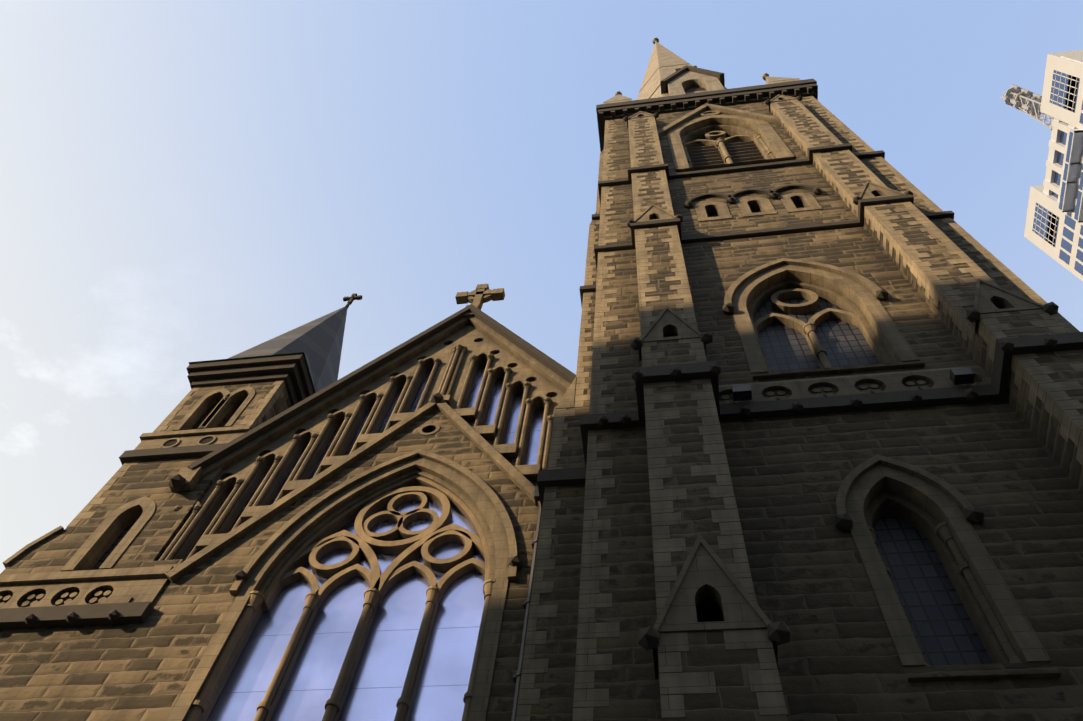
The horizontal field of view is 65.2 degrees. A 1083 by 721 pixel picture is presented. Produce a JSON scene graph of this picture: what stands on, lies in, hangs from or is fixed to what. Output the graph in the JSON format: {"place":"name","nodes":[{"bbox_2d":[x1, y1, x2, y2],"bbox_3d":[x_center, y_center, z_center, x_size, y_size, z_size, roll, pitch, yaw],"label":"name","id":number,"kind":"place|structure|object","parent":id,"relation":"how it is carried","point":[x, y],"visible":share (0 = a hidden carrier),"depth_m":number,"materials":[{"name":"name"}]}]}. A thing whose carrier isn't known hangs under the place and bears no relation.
{"place":"outdoors","nodes":[
{"label":"outdoors","id":0,"kind":"place"},
{"bbox_2d":[0,381,291,720],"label":"turret rock walls","id":1,"kind":"structure","parent":0,"point":[52,673],"depth_m":19.35,"materials":[{"name":"brown stone"}]},
{"bbox_2d":[0,386,255,608],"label":"turret dressings","id":2,"kind":"structure","parent":1,"relation":"attached to","point":[70,584],"depth_m":20.02,"materials":[{"name":"beige stone"}]},
{"bbox_2d":[91,522,134,569],"bbox_3d":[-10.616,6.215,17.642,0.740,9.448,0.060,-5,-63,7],"label":"window pane","id":3,"kind":"structure","parent":2,"relation":"in","point":[107,553],"depth_m":20.83,"materials":[{"name":"black glass"}]},
{"bbox_2d":[67,380,285,526],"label":"corner quoins","id":4,"kind":"object","parent":1,"relation":"attached to","point":[267,402],"visible":0.5,"depth_m":25.12,"materials":[{"name":"beige stone"}]},
{"bbox_2d":[164,407,238,446],"bbox_3d":[-10.189,5.962,21.061,2.200,16.000,3.605,-5,-63,7],"label":"turret interior","id":5,"kind":"object","parent":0,"point":[203,441],"visible":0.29,"depth_m":24.28,"materials":[{"name":"black"}]},
{"bbox_2d":[73,408,538,720],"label":"nave rock walls","id":6,"kind":"structure","parent":0,"point":[150,671],"depth_m":17.49,"materials":[{"name":"brown stone"}]},
{"bbox_2d":[99,284,570,720],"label":"nave dressings","id":7,"kind":"structure","parent":6,"relation":"attached to","point":[454,348],"depth_m":22.01,"materials":[{"name":"beige stone"}]},
{"bbox_2d":[185,475,495,720],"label":"window tracery","id":8,"kind":"object","parent":7,"relation":"in","point":[364,541],"visible":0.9,"depth_m":18.45,"materials":[{"name":"beige stone"}]},
{"bbox_2d":[184,364,543,720],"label":"window glass","id":9,"kind":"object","parent":8,"relation":"attached to","point":[377,685],"depth_m":16.93,"materials":[{"name":"blue glass"}]},
{"bbox_2d":[168,304,575,581],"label":"nave cornices","id":10,"kind":"object","parent":6,"relation":"attached to","point":[177,482],"visible":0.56,"depth_m":25.22,"materials":[{"name":"brown stone"}]},
{"bbox_2d":[511,367,974,720],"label":"church fittings","id":11,"kind":"object","parent":6,"relation":"attached to","point":[958,376],"visible":0.6,"depth_m":16.40,"materials":[{"name":"brown stone"}]},
{"bbox_2d":[0,0,1082,573],"label":"sky","id":12,"kind":"structure","parent":0,"point":[182,182],"materials":[{"name":"blue"}]},
{"bbox_2d":[603,37,799,103],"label":"spire","id":13,"kind":"structure","parent":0,"point":[661,56],"depth_m":55.76,"materials":[{"name":"beige stone"}]},
{"bbox_2d":[687,139,764,166],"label":"louvers","id":14,"kind":"object","parent":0,"point":[738,150],"visible":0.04,"depth_m":37.07,"materials":[{"name":"brown wood"}]},
{"bbox_2d":[527,96,1082,720],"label":"church tower","id":15,"kind":"structure","parent":0,"point":[1011,466],"depth_m":14.41,"materials":[{"name":"brown stone"}]},
{"bbox_2d":[516,96,1082,720],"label":"corner quoins","id":16,"kind":"object","parent":15,"relation":"attached to","point":[1062,406],"visible":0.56,"depth_m":15.54,"materials":[{"name":"brown stone"}]},
{"bbox_2d":[555,94,1060,681],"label":"tower dressings","id":17,"kind":"structure","parent":15,"relation":"attached to","point":[873,490],"depth_m":16.98,"materials":[{"name":"brown stone"}]},
{"bbox_2d":[537,63,1082,650],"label":"tower cornices","id":18,"kind":"object","parent":15,"relation":"attached to","point":[993,391],"visible":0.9,"depth_m":17.14,"materials":[{"name":"brown stone"}]},
{"bbox_2d":[664,87,1000,621],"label":"niche openings","id":19,"kind":"object","parent":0,"point":[692,89],"depth_m":10.43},
{"bbox_2d":[708,206,992,665],"bbox_3d":[6.464,-0.381,20.096,3.440,20.500,0.290,-5,-63,7],"label":"window glass","id":20,"kind":"object","parent":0,"point":[943,627],"visible":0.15,"depth_m":13.54,"materials":[{"name":"glass"}]},
{"label":"ground","id":21,"kind":"structure","parent":0,"visible":0},
{"bbox_2d":[0,293,361,628],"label":"turret cornices","id":22,"kind":"object","parent":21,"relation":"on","point":[291,371],"visible":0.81,"depth_m":23.69,"materials":[{"name":"stone"}]},
{"bbox_2d":[189,306,346,392],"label":"spire roof","id":23,"kind":"structure","parent":22,"relation":"on","point":[317,343],"depth_m":31.28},
{"bbox_2d":[1024,50,1082,280],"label":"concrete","id":24,"kind":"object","parent":21,"relation":"on","point":[1069,63],"visible":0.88,"depth_m":138.51,"materials":[{"name":"beige concrete"}]},
{"bbox_2d":[1000,84,1053,129],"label":"roof mast","id":25,"kind":"object","parent":24,"relation":"attached to","point":[1024,100],"visible":0.65,"depth_m":152.41,"materials":[{"name":"grey metal"}]},
{"bbox_2d":[1032,70,1082,275],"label":"windows","id":26,"kind":"structure","parent":24,"relation":"in","point":[1065,244],"depth_m":137.36,"materials":[{"name":"glass"}]}
]}

